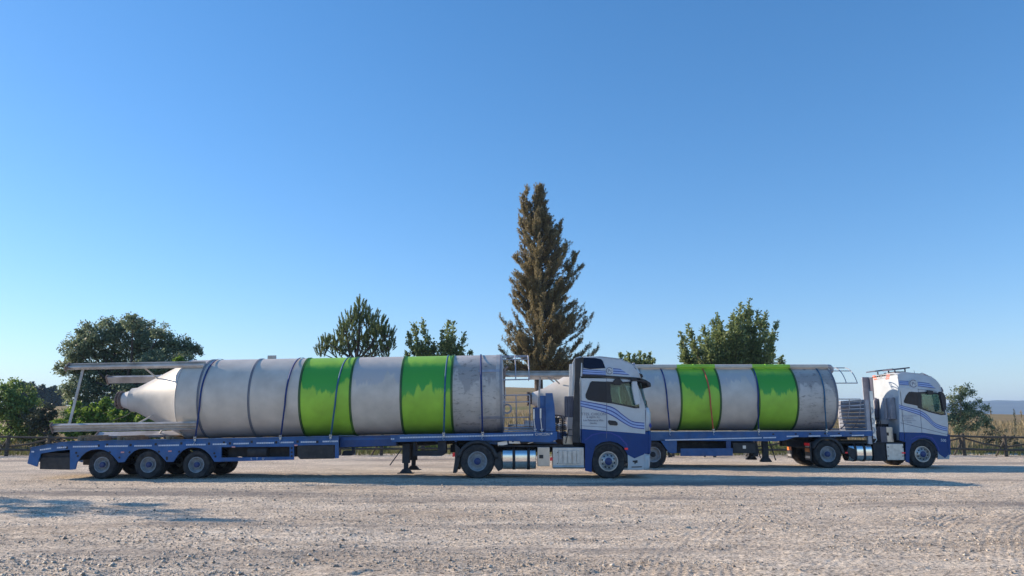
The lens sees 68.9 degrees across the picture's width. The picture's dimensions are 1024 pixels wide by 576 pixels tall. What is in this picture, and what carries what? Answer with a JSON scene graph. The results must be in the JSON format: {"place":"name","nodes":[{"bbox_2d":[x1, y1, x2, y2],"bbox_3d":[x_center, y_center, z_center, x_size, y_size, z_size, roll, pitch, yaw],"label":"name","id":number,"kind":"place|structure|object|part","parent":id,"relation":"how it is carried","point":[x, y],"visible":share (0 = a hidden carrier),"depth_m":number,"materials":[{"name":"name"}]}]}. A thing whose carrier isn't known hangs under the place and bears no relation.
{"place":"outdoors","nodes":[
{"label":"outdoors","id":0,"kind":"place"},
{"bbox_2d":[0,387,1023,575],"bbox_3d":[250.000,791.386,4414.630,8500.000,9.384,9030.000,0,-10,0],"label":"ground","id":1,"kind":"structure","parent":0,"point":[708,473],"depth_m":14.05,"materials":[{"name":"grey gravel"}]},
{"bbox_2d":[0,440,37,451],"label":"scrub","id":2,"kind":"object","parent":1,"relation":"on","point":[18,442],"visible":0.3,"depth_m":39.16,"materials":[{"name":"green plant"}]},
{"bbox_2d":[0,377,43,445],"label":"bush","id":3,"kind":"object","parent":1,"relation":"on","point":[14,403],"visible":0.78,"depth_m":43.35,"materials":[{"name":"green plant"}]},
{"bbox_2d":[24,381,39,394],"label":"distant tree","id":4,"kind":"object","parent":1,"relation":"on","point":[32,382],"visible":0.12,"depth_m":232.38,"materials":[{"name":"green plant"}]},
{"bbox_2d":[26,392,44,406],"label":"distant tree","id":5,"kind":"object","parent":1,"relation":"on","point":[42,395],"visible":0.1,"depth_m":230.45,"materials":[{"name":"green plant"}]},
{"bbox_2d":[36,384,46,406],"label":"distant tree","id":6,"kind":"object","parent":1,"relation":"on","point":[42,388],"visible":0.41,"depth_m":230.91,"materials":[{"name":"green plant"}]},
{"bbox_2d":[19,401,65,445],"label":"bush","id":7,"kind":"object","parent":1,"relation":"on","point":[36,419],"visible":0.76,"depth_m":41.82,"materials":[{"name":"green plant"}]},
{"bbox_2d":[40,387,56,404],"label":"distant tree","id":8,"kind":"object","parent":1,"relation":"on","point":[47,395],"visible":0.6,"depth_m":229.49,"materials":[{"name":"green plant"}]},
{"bbox_2d":[45,385,61,405],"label":"distant tree","id":9,"kind":"object","parent":1,"relation":"on","point":[55,399],"visible":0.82,"depth_m":230.58,"materials":[{"name":"green plant"}]},
{"bbox_2d":[58,390,69,405],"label":"distant tree","id":10,"kind":"object","parent":1,"relation":"on","point":[61,402],"visible":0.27,"depth_m":234.09,"materials":[{"name":"green plant"}]},
{"bbox_2d":[48,400,111,441],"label":"bush","id":11,"kind":"object","parent":1,"relation":"on","point":[87,414],"visible":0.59,"depth_m":41.12,"materials":[{"name":"green plant"}]},
{"bbox_2d":[50,311,204,440],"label":"evergreen oak","id":12,"kind":"object","parent":1,"relation":"on","point":[89,342],"visible":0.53,"depth_m":49.63,"materials":[{"name":"green plant"}]},
{"bbox_2d":[98,396,164,439],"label":"bush","id":13,"kind":"object","parent":1,"relation":"on","point":[114,413],"visible":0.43,"depth_m":40.38,"materials":[{"name":"green plant"}]},
{"bbox_2d":[172,355,187,361],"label":"bush","id":14,"kind":"object","parent":1,"relation":"on","point":[178,359],"visible":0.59,"depth_m":47.05,"materials":[{"name":"green plant"}]},
{"bbox_2d":[27,393,556,478],"bbox_3d":[-6.847,4.857,24.681,16.561,2.648,2.577,0,-10,0],"label":"flatbed trailer","id":15,"kind":"object","parent":1,"relation":"on","point":[156,458],"visible":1,"depth_m":23.42,"materials":[{"name":"blue paint"}]},
{"bbox_2d":[78,435,113,440],"bbox_3d":[-13.695,4.951,24.714,0.210,0.150,2.000,0,-10,0],"label":"timber block","id":16,"kind":"object","parent":15,"relation":"on","point":[94,437],"depth_m":24.39,"materials":[{"name":"wood"}]},
{"bbox_2d":[117,435,150,439],"bbox_3d":[-12.445,4.951,24.714,0.210,0.150,2.000,0,-10,0],"label":"timber block","id":17,"kind":"object","parent":15,"relation":"on","point":[135,437],"depth_m":24.43,"materials":[{"name":"wood"}]},
{"bbox_2d":[166,435,192,439],"bbox_3d":[-10.895,4.951,24.714,0.210,0.150,2.000,0,-10,0],"label":"timber block","id":18,"kind":"object","parent":15,"relation":"on","point":[175,437],"depth_m":24.09,"materials":[{"name":"wood"}]},
{"bbox_2d":[49,354,529,438],"bbox_3d":[-7.009,3.594,24.958,15.169,2.712,2.614,-1,-10,0],"label":"silo","id":19,"kind":"object","parent":15,"relation":"on","point":[404,395],"visible":1,"depth_m":23.86,"materials":[{"name":"grey paint"}]},
{"bbox_2d":[193,359,234,444],"bbox_3d":[-9.803,3.763,24.885,0.121,2.793,2.727,-1,-10,4],"label":"tie down strap","id":20,"kind":"object","parent":19,"relation":"attached to","point":[194,438],"visible":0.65,"depth_m":23.63,"materials":[{"name":"fabric"}]},
{"bbox_2d":[279,358,299,442],"bbox_3d":[-7.055,3.718,24.893,0.158,2.796,2.746,-1,-10,7],"label":"tie down strap","id":21,"kind":"object","parent":19,"relation":"attached to","point":[280,437],"visible":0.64,"depth_m":23.63,"materials":[{"name":"fabric"}]},
{"bbox_2d":[329,357,364,441],"bbox_3d":[-5.426,3.692,24.897,0.184,2.797,2.768,-2,-10,8],"label":"tie down strap","id":22,"kind":"object","parent":19,"relation":"attached to","point":[330,436],"visible":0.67,"depth_m":23.64,"materials":[{"name":"fabric"}]},
{"bbox_2d":[442,355,449,440],"bbox_3d":[-2.127,3.633,24.910,0.081,2.801,2.716,0,-10,1],"label":"tie down strap","id":23,"kind":"object","parent":19,"relation":"attached to","point":[443,433],"visible":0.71,"depth_m":23.65,"materials":[{"name":"fabric"}]},
{"bbox_2d":[480,354,483,439],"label":"tie down strap","id":24,"kind":"object","parent":19,"relation":"attached to","point":[482,432],"visible":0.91,"depth_m":23.67,"materials":[{"name":"fabric"}]},
{"bbox_2d":[313,294,397,357],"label":"pine tree","id":25,"kind":"object","parent":1,"relation":"on","point":[374,329],"visible":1,"depth_m":49.91,"materials":[{"name":"green plant"}]},
{"bbox_2d":[350,446,388,451],"bbox_3d":[-7.762,8.522,39.816,2.231,0.768,1.399,8,-13,-37],"label":"scrub","id":26,"kind":"object","parent":1,"relation":"on","point":[372,447],"visible":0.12,"depth_m":39.91,"materials":[{"name":"green plant"}]},
{"bbox_2d":[403,317,473,356],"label":"mulberry tree","id":27,"kind":"object","parent":1,"relation":"on","point":[447,346],"visible":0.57,"depth_m":47.85,"materials":[{"name":"green plant"}]},
{"bbox_2d":[0,433,1023,456],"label":"wooden fence","id":28,"kind":"object","parent":1,"relation":"on","point":[961,436],"visible":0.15,"depth_m":36.77,"materials":[{"name":"brown wood"}]},
{"bbox_2d":[0,409,1023,450],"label":"dry grass","id":29,"kind":"structure","parent":1,"relation":"on","point":[969,444],"depth_m":65.64,"materials":[{"name":"plant"}]},
{"bbox_2d":[0,443,1023,455],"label":"weeds","id":30,"kind":"object","parent":1,"relation":"on","point":[392,452],"visible":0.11,"depth_m":37.86,"materials":[{"name":"brown plant"}]},
{"bbox_2d":[498,182,599,406],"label":"tall tree","id":31,"kind":"object","parent":1,"relation":"on","point":[538,303],"visible":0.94,"depth_m":47.98,"materials":[{"name":"green plant"}]},
{"bbox_2d":[450,356,651,478],"bbox_3d":[1.235,4.247,24.764,6.470,3.879,3.070,0,-10,0],"label":"truck","id":32,"kind":"object","parent":1,"relation":"on","point":[606,437],"visible":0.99,"depth_m":23.48,"materials":[{"name":"white metal"}]},
{"bbox_3d":[2.700,3.306,23.685,0.741,0.699,0.005,0,-10,0],"label":"sleeper window","id":33,"kind":"part","parent":32,"relation":"part of","materials":[{"name":"black glass"}]},
{"bbox_3d":[3.510,3.385,23.670,1.034,0.845,0.006,0,-10,0],"label":"window frame","id":34,"kind":"part","parent":32,"relation":"part of","materials":[{"name":"black plastic"}]},
{"bbox_2d":[618,350,655,363],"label":"young tree","id":35,"kind":"object","parent":1,"relation":"on","point":[639,360],"visible":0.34,"depth_m":59.57,"materials":[{"name":"green plant"}]},
{"bbox_2d":[521,391,876,467],"bbox_3d":[7.209,5.688,30.096,13.717,2.932,2.645,0,-10,0],"label":"flatbed trailer","id":36,"kind":"object","parent":1,"relation":"on","point":[705,443],"visible":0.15,"depth_m":28.86,"materials":[{"name":"blue paint"}]},
{"bbox_2d":[505,364,860,431],"bbox_3d":[6.653,4.473,30.388,13.929,2.660,2.594,0,-10,0],"label":"silo","id":37,"kind":"object","parent":36,"relation":"on","point":[791,396],"visible":0.72,"depth_m":29.32,"materials":[{"name":"grey paint"}]},
{"bbox_2d":[660,369,670,433],"bbox_3d":[5.954,4.564,30.328,0.134,2.757,2.712,1,-10,-5],"label":"tie down strap","id":38,"kind":"object","parent":37,"relation":"attached to","point":[667,400],"visible":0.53,"depth_m":29.09,"materials":[{"name":"fabric"}]},
{"bbox_2d":[689,369,714,434],"bbox_3d":[7.634,4.564,30.328,0.134,2.757,2.712,1,-10,-5],"label":"tie down strap","id":39,"kind":"object","parent":37,"relation":"attached to","point":[713,429],"visible":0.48,"depth_m":29.08,"materials":[{"name":"fabric"}]},
{"bbox_2d":[747,369,759,434],"bbox_3d":[9.715,4.564,30.327,0.157,2.757,2.722,-1,-10,7],"label":"tie down strap","id":40,"kind":"object","parent":37,"relation":"attached to","point":[757,401],"visible":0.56,"depth_m":29.08,"materials":[{"name":"fabric"}]},
{"bbox_2d":[816,369,827,434],"bbox_3d":[12.248,4.564,30.330,0.112,2.757,2.704,-1,-10,3],"label":"tie down strap","id":41,"kind":"object","parent":37,"relation":"attached to","point":[824,402],"visible":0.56,"depth_m":29.08,"materials":[{"name":"fabric"}]},
{"bbox_2d":[676,298,785,430],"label":"mulberry tree","id":42,"kind":"object","parent":1,"relation":"on","point":[739,344],"visible":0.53,"depth_m":49.44,"materials":[{"name":"green plant"}]},
{"bbox_2d":[768,441,786,451],"bbox_3d":[13.998,8.500,39.718,2.449,0.793,1.054,0,-10,0],"label":"scrub","id":43,"kind":"object","parent":1,"relation":"on","point":[775,446],"visible":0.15,"depth_m":39.54,"materials":[{"name":"green plant"}]},
{"bbox_2d":[779,367,950,467],"bbox_3d":[13.945,5.184,30.080,6.090,3.916,2.845,0,-10,0],"label":"truck","id":44,"kind":"object","parent":1,"relation":"on","point":[911,430],"visible":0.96,"depth_m":28.98,"materials":[{"name":"white metal"}]},
{"bbox_3d":[15.549,4.317,29.092,0.587,0.548,0.005,0,-10,0],"label":"sleeper window","id":45,"kind":"part","parent":44,"relation":"part of","materials":[{"name":"black glass"}]},
{"bbox_3d":[16.304,4.492,29.059,1.070,0.904,0.006,0,-10,0],"label":"window frame","id":46,"kind":"part","parent":44,"relation":"part of","materials":[{"name":"black plastic"}]},
{"bbox_2d":[942,382,994,452],"bbox_3d":[24.094,6.931,39.833,3.663,3.920,2.398,5,-11,-26],"label":"tree","id":47,"kind":"object","parent":1,"relation":"on","point":[960,417],"visible":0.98,"depth_m":39.58,"materials":[{"name":"green plant"}]},
{"bbox_2d":[980,427,1019,446],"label":"scrub","id":48,"kind":"object","parent":1,"relation":"on","point":[998,439],"visible":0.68,"depth_m":42.94,"materials":[{"name":"green plant"}]},
{"bbox_2d":[1012,409,1017,431],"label":"thistle","id":49,"kind":"object","parent":1,"relation":"on","point":[1014,416],"visible":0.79,"depth_m":68.89,"materials":[{"name":"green plant"}]},
{"bbox_2d":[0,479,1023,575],"bbox_3d":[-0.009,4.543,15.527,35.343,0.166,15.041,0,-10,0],"label":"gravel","id":50,"kind":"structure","parent":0,"point":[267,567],"depth_m":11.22,"materials":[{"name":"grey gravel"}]},
{"bbox_2d":[0,0,1023,405],"label":"sky","id":51,"kind":"structure","parent":0,"point":[230,174],"materials":[{"name":"blue"}]},
{"bbox_2d":[857,400,1023,414],"bbox_3d":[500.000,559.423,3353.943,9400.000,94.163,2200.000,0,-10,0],"label":"hills","id":52,"kind":"structure","parent":0,"point":[1003,406],"depth_m":2839.21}
]}

